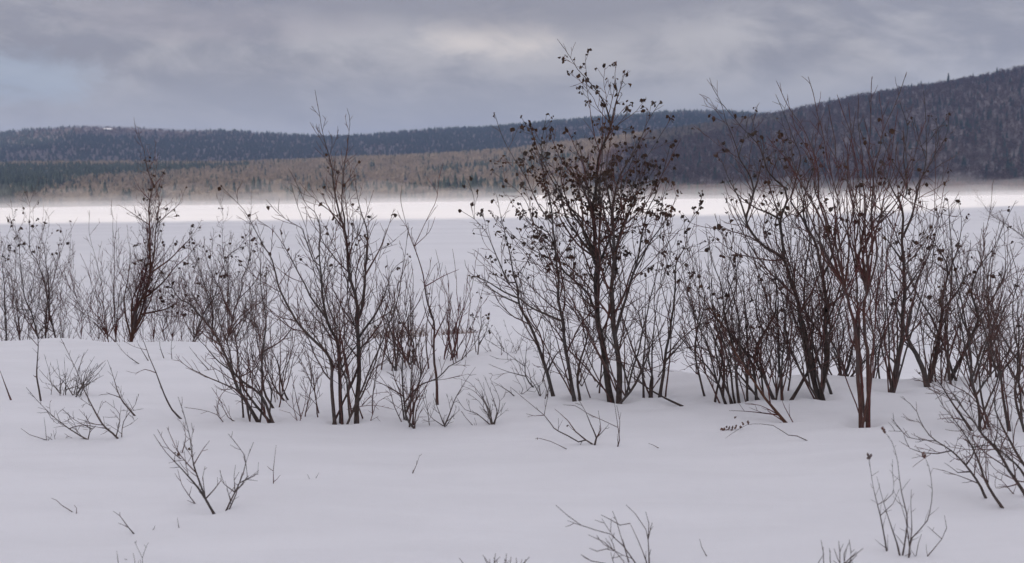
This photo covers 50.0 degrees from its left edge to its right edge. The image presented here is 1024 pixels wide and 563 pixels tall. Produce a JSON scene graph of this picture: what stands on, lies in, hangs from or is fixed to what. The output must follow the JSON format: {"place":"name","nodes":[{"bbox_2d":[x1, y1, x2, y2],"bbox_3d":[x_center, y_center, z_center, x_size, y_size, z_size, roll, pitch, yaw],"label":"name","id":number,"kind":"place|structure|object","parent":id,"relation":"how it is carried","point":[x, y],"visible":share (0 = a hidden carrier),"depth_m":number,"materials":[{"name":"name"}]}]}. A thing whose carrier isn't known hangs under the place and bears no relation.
{"place":"outdoors","nodes":[
{"label":"outdoors","id":0,"kind":"place"},
{"bbox_2d":[322,185,328,202],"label":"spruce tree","id":1,"kind":"object","parent":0,"point":[323,200],"visible":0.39,"depth_m":1042.16,"materials":[{"name":"grey wood"}]},
{"bbox_2d":[437,327,478,334],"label":"dry grass","id":2,"kind":"structure","parent":0,"point":[444,332],"depth_m":13.66,"materials":[{"name":"plant"}]},
{"bbox_2d":[461,175,468,199],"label":"spruce tree","id":3,"kind":"object","parent":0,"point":[463,181],"visible":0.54,"depth_m":1097.69,"materials":[{"name":"green plant"}]},
{"bbox_2d":[0,257,1023,562],"bbox_3d":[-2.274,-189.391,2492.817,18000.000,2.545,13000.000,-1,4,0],"label":"snow ground","id":4,"kind":"structure","parent":0,"point":[694,483],"depth_m":7.06,"materials":[{"name":"white snow"}]},
{"bbox_2d":[0,371,11,399],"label":"twig","id":5,"kind":"object","parent":4,"relation":"on","point":[6,387],"visible":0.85,"depth_m":8.94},
{"bbox_2d":[0,259,21,340],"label":"willow shrub","id":6,"kind":"object","parent":4,"relation":"on","point":[8,306],"visible":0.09,"depth_m":15.52,"materials":[{"name":"brown plant"}]},
{"bbox_2d":[19,312,41,400],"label":"weed stalk","id":7,"kind":"object","parent":4,"relation":"on","point":[36,376],"visible":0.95,"depth_m":8.96,"materials":[{"name":"brown plant"}]},
{"bbox_2d":[22,420,55,439],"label":"twig","id":8,"kind":"object","parent":4,"relation":"on","point":[42,438],"visible":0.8,"depth_m":7.46,"materials":[{"name":"brown plant"}]},
{"bbox_2d":[0,177,90,340],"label":"bare shrub","id":9,"kind":"object","parent":4,"relation":"on","point":[49,296],"visible":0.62,"depth_m":15.17,"materials":[{"name":"brown plant"}]},
{"bbox_2d":[64,185,71,205],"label":"spruce tree","id":10,"kind":"object","parent":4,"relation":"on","point":[66,189],"visible":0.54,"depth_m":951.01,"materials":[{"name":"grey wood"}]},
{"bbox_2d":[40,352,105,396],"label":"weed clump","id":11,"kind":"object","parent":4,"relation":"on","point":[65,383],"visible":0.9,"depth_m":9.30,"materials":[{"name":"brown plant"}]},
{"bbox_2d":[26,337,139,439],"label":"shrub","id":12,"kind":"object","parent":4,"relation":"on","point":[104,426],"visible":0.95,"depth_m":7.51,"materials":[{"name":"brown plant"}]},
{"bbox_2d":[44,202,133,341],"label":"willow shrub","id":13,"kind":"object","parent":4,"relation":"on","point":[115,327],"visible":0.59,"depth_m":15.23,"materials":[{"name":"brown plant"}]},
{"bbox_2d":[120,188,125,205],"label":"spruce tree","id":14,"kind":"object","parent":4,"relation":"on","point":[123,199],"visible":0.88,"depth_m":977.38,"materials":[{"name":"grey wood"}]},
{"bbox_2d":[113,511,134,533],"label":"twig","id":15,"kind":"object","parent":4,"relation":"on","point":[125,523],"visible":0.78,"depth_m":5.51,"materials":[{"name":"brown wood"}]},
{"bbox_2d":[116,542,147,562],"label":"shrub","id":16,"kind":"object","parent":4,"relation":"on","point":[133,554],"visible":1,"depth_m":4.90,"materials":[{"name":"plant"}]},
{"bbox_2d":[124,325,181,418],"bbox_3d":[-2.769,0.729,8.443,0.744,0.794,0.085,2,5,31],"label":"long whip","id":17,"kind":"object","parent":4,"relation":"on","point":[173,411],"visible":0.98,"depth_m":8.38,"materials":[{"name":"brown plant"}]},
{"bbox_2d":[107,121,202,341],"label":"rusty shrub","id":18,"kind":"object","parent":4,"relation":"on","point":[136,319],"visible":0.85,"depth_m":15.26,"materials":[{"name":"brown plant"}]},
{"bbox_2d":[120,224,204,341],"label":"willow shrub","id":19,"kind":"object","parent":4,"relation":"on","point":[161,297],"visible":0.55,"depth_m":15.20,"materials":[{"name":"brown plant"}]},
{"bbox_2d":[118,334,208,369],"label":"shrub","id":20,"kind":"object","parent":4,"relation":"on","point":[162,354],"visible":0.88,"depth_m":11.35,"materials":[{"name":"brown plant"}]},
{"bbox_2d":[154,397,220,513],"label":"shrub","id":21,"kind":"object","parent":4,"relation":"on","point":[202,492],"visible":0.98,"depth_m":5.91,"materials":[{"name":"brown plant"}]},
{"bbox_2d":[152,253,281,422],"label":"bare shrub","id":22,"kind":"object","parent":4,"relation":"on","point":[238,389],"visible":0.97,"depth_m":8.23,"materials":[{"name":"brown plant"}]},
{"bbox_2d":[172,191,278,341],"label":"bare shrub","id":23,"kind":"object","parent":4,"relation":"on","point":[210,296],"visible":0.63,"depth_m":14.52,"materials":[{"name":"brown plant"}]},
{"bbox_2d":[219,431,258,510],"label":"shrub","id":24,"kind":"object","parent":4,"relation":"on","point":[238,486],"visible":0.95,"depth_m":5.91,"materials":[{"name":"brown plant"}]},
{"bbox_2d":[268,181,272,202],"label":"spruce tree","id":25,"kind":"object","parent":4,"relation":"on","point":[269,188],"visible":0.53,"depth_m":1036.17,"materials":[{"name":"plant"}]},
{"bbox_2d":[267,449,278,483],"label":"twig","id":26,"kind":"object","parent":4,"relation":"on","point":[273,470],"visible":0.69,"depth_m":6.44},
{"bbox_2d":[241,236,324,418],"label":"bare shrub","id":27,"kind":"object","parent":4,"relation":"on","point":[282,393],"visible":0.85,"depth_m":9.05,"materials":[{"name":"brown plant"}]},
{"bbox_2d":[218,92,415,424],"bbox_3d":[-1.457,-0.166,8.350,1.452,2.628,0.957,-1,4,0],"label":"bare shrub","id":28,"kind":"object","parent":4,"relation":"on","point":[337,339],"visible":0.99,"depth_m":8.28,"materials":[{"name":"brown plant"}]},
{"bbox_2d":[273,275,379,336],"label":"willow shrub","id":29,"kind":"object","parent":4,"relation":"on","point":[303,311],"visible":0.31,"depth_m":15.31,"materials":[{"name":"brown plant"}]},
{"bbox_2d":[281,377,392,420],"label":"weed clump","id":30,"kind":"object","parent":4,"relation":"on","point":[347,409],"visible":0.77,"depth_m":8.30,"materials":[{"name":"brown plant"}]},
{"bbox_2d":[362,256,434,370],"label":"willow shrub","id":31,"kind":"object","parent":4,"relation":"on","point":[409,351],"visible":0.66,"depth_m":10.65,"materials":[{"name":"brown plant"}]},
{"bbox_2d":[369,324,431,337],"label":"dry grass","id":32,"kind":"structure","parent":4,"relation":"on","point":[374,335],"depth_m":13.88,"materials":[{"name":"plant"}]},
{"bbox_2d":[371,302,484,428],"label":"bare shrub","id":33,"kind":"object","parent":4,"relation":"on","point":[411,395],"visible":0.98,"depth_m":8.15,"materials":[{"name":"brown plant"}]},
{"bbox_2d":[397,165,458,404],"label":"willow shrub","id":34,"kind":"object","parent":4,"relation":"on","point":[434,337],"visible":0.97,"depth_m":8.99,"materials":[{"name":"brown plant"}]},
{"bbox_2d":[443,177,452,199],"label":"spruce tree","id":35,"kind":"object","parent":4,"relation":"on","point":[448,184],"visible":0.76,"depth_m":1087.59,"materials":[{"name":"green plant"}]},
{"bbox_2d":[422,368,475,426],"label":"shrub","id":36,"kind":"object","parent":4,"relation":"on","point":[443,419],"visible":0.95,"depth_m":8.13,"materials":[{"name":"brown plant"}]},
{"bbox_2d":[433,249,488,363],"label":"willow shrub","id":37,"kind":"object","parent":4,"relation":"on","point":[455,331],"visible":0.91,"depth_m":11.09,"materials":[{"name":"brown plant"}]},
{"bbox_2d":[467,174,477,200],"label":"spruce tree","id":38,"kind":"object","parent":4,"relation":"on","point":[472,183],"visible":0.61,"depth_m":1097.91,"materials":[{"name":"green plant"}]},
{"bbox_2d":[469,292,492,354],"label":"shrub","id":39,"kind":"object","parent":4,"relation":"on","point":[488,318],"visible":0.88,"depth_m":11.42,"materials":[{"name":"brown plant"}]},
{"bbox_2d":[456,377,510,424],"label":"shrub","id":40,"kind":"object","parent":4,"relation":"on","point":[488,412],"visible":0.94,"depth_m":8.15,"materials":[{"name":"brown plant"}]},
{"bbox_2d":[459,553,526,562],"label":"shrub","id":41,"kind":"object","parent":4,"relation":"on","point":[498,558],"visible":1,"depth_m":4.51,"materials":[{"name":"plant"}]},
{"bbox_2d":[477,321,544,354],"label":"shrub","id":42,"kind":"object","parent":4,"relation":"on","point":[504,341],"visible":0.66,"depth_m":11.56,"materials":[{"name":"brown plant"}]},
{"bbox_2d":[492,358,553,398],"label":"shrub","id":43,"kind":"object","parent":4,"relation":"on","point":[546,390],"visible":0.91,"depth_m":9.27,"materials":[{"name":"brown plant"}]},
{"bbox_2d":[512,388,620,448],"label":"shrub","id":44,"kind":"object","parent":4,"relation":"on","point":[596,437],"visible":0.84,"depth_m":7.34,"materials":[{"name":"brown plant"}]},
{"bbox_2d":[458,39,737,403],"bbox_3d":[0.691,-0.453,8.923,2.288,3.044,1.404,-1,4,0],"label":"alder shrub","id":45,"kind":"object","parent":4,"relation":"on","point":[594,251],"visible":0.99,"depth_m":8.88,"materials":[{"name":"brown plant"}]},
{"bbox_2d":[556,505,652,562],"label":"shrub","id":46,"kind":"object","parent":4,"relation":"on","point":[623,544],"visible":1,"depth_m":4.91,"materials":[{"name":"brown plant"}]},
{"bbox_2d":[537,310,697,386],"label":"bare shrub","id":47,"kind":"object","parent":4,"relation":"on","point":[588,367],"visible":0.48,"depth_m":9.83,"materials":[{"name":"brown plant"}]},
{"bbox_2d":[622,353,683,405],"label":"fallen branch","id":48,"kind":"object","parent":4,"relation":"on","point":[676,403],"visible":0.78,"depth_m":8.76,"materials":[{"name":"brown wood"}]},
{"bbox_2d":[664,214,782,403],"bbox_3d":[1.669,0.256,8.668,1.051,1.585,0.624,-1,4,-10],"label":"bare shrub","id":49,"kind":"object","parent":4,"relation":"on","point":[723,370],"visible":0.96,"depth_m":8.67,"materials":[{"name":"brown plant"}]},
{"bbox_2d":[666,208,806,378],"bbox_3d":[2.138,0.264,10.283,1.517,1.914,0.907,-1,4,0],"label":"willow shrub","id":50,"kind":"object","parent":4,"relation":"on","point":[735,295],"visible":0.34,"depth_m":10.30,"materials":[{"name":"brown plant"}]},
{"bbox_2d":[697,291,792,422],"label":"bare shrub","id":51,"kind":"object","parent":4,"relation":"on","point":[780,417],"visible":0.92,"depth_m":8.01,"materials":[{"name":"brown plant"}]},
{"bbox_2d":[720,416,807,440],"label":"weed stalk","id":52,"kind":"object","parent":4,"relation":"on","point":[722,429],"visible":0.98,"depth_m":7.74,"materials":[{"name":"brown plant"}]},
{"bbox_2d":[718,205,822,399],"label":"bare shrub","id":53,"kind":"object","parent":4,"relation":"on","point":[780,338],"visible":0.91,"depth_m":8.64,"materials":[{"name":"brown plant"}]},
{"bbox_2d":[684,80,876,400],"bbox_3d":[2.068,-0.261,8.613,1.667,2.575,1.210,-4,5,-35],"label":"alder shrub","id":54,"kind":"object","parent":4,"relation":"on","point":[808,347],"visible":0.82,"depth_m":8.63,"materials":[{"name":"brown plant"}]},
{"bbox_2d":[818,539,861,562],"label":"shrub","id":55,"kind":"object","parent":4,"relation":"on","point":[853,555],"visible":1,"depth_m":4.57,"materials":[{"name":"plant"}]},
{"bbox_2d":[788,224,900,378],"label":"bare shrub","id":56,"kind":"object","parent":4,"relation":"on","point":[849,355],"visible":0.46,"depth_m":9.92,"materials":[{"name":"brown plant"}]},
{"bbox_2d":[766,72,925,427],"bbox_3d":[2.324,-0.190,7.713,1.083,2.591,0.931,0,4,11],"label":"willow shrub","id":57,"kind":"object","parent":4,"relation":"on","point":[863,407],"visible":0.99,"depth_m":7.80,"materials":[{"name":"brown plant"}]},
{"bbox_2d":[867,427,938,557],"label":"shrub","id":58,"kind":"object","parent":4,"relation":"on","point":[904,506],"visible":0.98,"depth_m":5.08,"materials":[{"name":"brown plant"}]},
{"bbox_2d":[837,89,980,392],"bbox_3d":[3.204,-0.279,8.856,1.088,2.542,0.895,-3,5,-30],"label":"alder shrub","id":59,"kind":"object","parent":4,"relation":"on","point":[894,380],"visible":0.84,"depth_m":8.89,"materials":[{"name":"brown plant"}]},
{"bbox_2d":[912,515,946,555],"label":"twig","id":60,"kind":"object","parent":4,"relation":"on","point":[936,545],"visible":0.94,"depth_m":5.07,"materials":[{"name":"plant"}]},
{"bbox_2d":[882,181,1020,386],"bbox_3d":[3.742,0.051,9.479,1.301,1.862,0.806,-1,4,0],"label":"bare shrub","id":61,"kind":"object","parent":4,"relation":"on","point":[936,351],"visible":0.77,"depth_m":9.51,"materials":[{"name":"brown plant"}]},
{"bbox_2d":[888,346,1023,507],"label":"bare shrub","id":62,"kind":"object","parent":4,"relation":"on","point":[999,453],"visible":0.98,"depth_m":5.85,"materials":[{"name":"brown plant"}]},
{"bbox_2d":[913,190,1023,431],"bbox_3d":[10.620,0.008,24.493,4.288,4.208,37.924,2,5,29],"label":"bare shrub","id":63,"kind":"object","parent":4,"relation":"on","point":[1018,358],"visible":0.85,"depth_m":7.42,"materials":[{"name":"brown plant"}]},
{"bbox_2d":[925,215,1023,377],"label":"willow shrub","id":64,"kind":"object","parent":4,"relation":"on","point":[1004,303],"visible":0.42,"depth_m":10.10,"materials":[{"name":"brown plant"}]},
{"bbox_2d":[0,195,1023,378],"bbox_3d":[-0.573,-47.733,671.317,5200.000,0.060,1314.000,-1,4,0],"label":"lake","id":65,"kind":"structure","parent":0,"point":[453,228],"depth_m":104.63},
{"bbox_2d":[0,70,1023,206],"bbox_3d":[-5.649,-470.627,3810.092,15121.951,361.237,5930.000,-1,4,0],"label":"hills","id":66,"kind":"structure","parent":0,"point":[930,145],"depth_m":1799.15,"materials":[{"name":"grey plant"}]},
{"bbox_2d":[29,182,36,206],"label":"spruce tree","id":67,"kind":"object","parent":66,"relation":"on","point":[30,189],"visible":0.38,"depth_m":953.98,"materials":[{"name":"plant"}]},
{"bbox_2d":[85,185,95,205],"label":"spruce tree","id":68,"kind":"object","parent":66,"relation":"on","point":[90,190],"visible":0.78,"depth_m":951.46,"materials":[{"name":"grey plant"}]},
{"bbox_2d":[230,182,238,203],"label":"spruce tree","id":69,"kind":"object","parent":66,"relation":"on","point":[234,188],"visible":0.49,"depth_m":1008.64,"materials":[{"name":"plant"}]},
{"bbox_2d":[250,175,255,193],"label":"spruce tree","id":70,"kind":"object","parent":66,"relation":"on","point":[253,185],"visible":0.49,"depth_m":1050.39,"materials":[{"name":"green plant"}]},
{"bbox_2d":[256,176,261,202],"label":"spruce tree","id":71,"kind":"object","parent":66,"relation":"on","point":[259,185],"visible":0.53,"depth_m":1039.35,"materials":[{"name":"green plant"}]},
{"bbox_2d":[0,108,769,162],"bbox_3d":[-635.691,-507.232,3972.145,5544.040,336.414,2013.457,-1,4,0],"label":"distant spruce forest","id":72,"kind":"object","parent":66,"relation":"on","point":[476,143],"visible":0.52,"depth_m":3981.11,"materials":[{"name":"grey plant"}]},
{"bbox_2d":[0,99,840,207],"bbox_3d":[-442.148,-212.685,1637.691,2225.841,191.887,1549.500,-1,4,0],"label":"hardwood forest","id":73,"kind":"object","parent":66,"relation":"on","point":[204,194],"visible":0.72,"depth_m":1502.32,"materials":[{"name":"grey plant"}]},
{"bbox_2d":[437,178,444,200],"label":"spruce tree","id":74,"kind":"object","parent":66,"relation":"on","point":[439,186],"visible":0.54,"depth_m":1095.78,"materials":[{"name":"green plant"}]},
{"bbox_2d":[442,175,445,198],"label":"spruce tree","id":75,"kind":"object","parent":66,"relation":"on","point":[444,184],"visible":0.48,"depth_m":1110.12,"materials":[{"name":"green plant"}]},
{"bbox_2d":[452,173,458,199],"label":"spruce tree","id":76,"kind":"object","parent":66,"relation":"on","point":[455,184],"visible":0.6,"depth_m":1101.08,"materials":[{"name":"green plant"}]},
{"bbox_2d":[474,172,478,188],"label":"spruce tree","id":77,"kind":"object","parent":66,"relation":"on","point":[476,181],"visible":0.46,"depth_m":1120.49,"materials":[{"name":"green plant"}]},
{"bbox_2d":[479,176,482,199],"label":"spruce tree","id":78,"kind":"object","parent":66,"relation":"on","point":[480,183],"visible":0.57,"depth_m":1111.96,"materials":[{"name":"green plant"}]},
{"bbox_2d":[0,65,1023,207],"bbox_3d":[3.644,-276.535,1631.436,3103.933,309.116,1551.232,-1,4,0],"label":"spruce forest","id":79,"kind":"object","parent":66,"relation":"on","point":[16,176],"visible":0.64,"depth_m":1523.91,"materials":[{"name":"plant"}]},
{"bbox_2d":[547,65,1023,198],"bbox_3d":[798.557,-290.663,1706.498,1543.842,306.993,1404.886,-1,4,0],"label":"maple forest","id":80,"kind":"object","parent":66,"relation":"on","point":[955,187],"visible":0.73,"depth_m":1555.46,"materials":[{"name":"grey plant"}]},
{"bbox_2d":[0,0,1023,136],"label":"sky","id":81,"kind":"structure","parent":0,"point":[254,65],"materials":[{"name":"grey"}]},
{"bbox_2d":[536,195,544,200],"bbox_3d":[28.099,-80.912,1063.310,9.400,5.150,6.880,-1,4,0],"label":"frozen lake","id":82,"kind":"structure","parent":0,"point":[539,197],"depth_m":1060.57,"materials":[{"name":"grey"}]}
]}

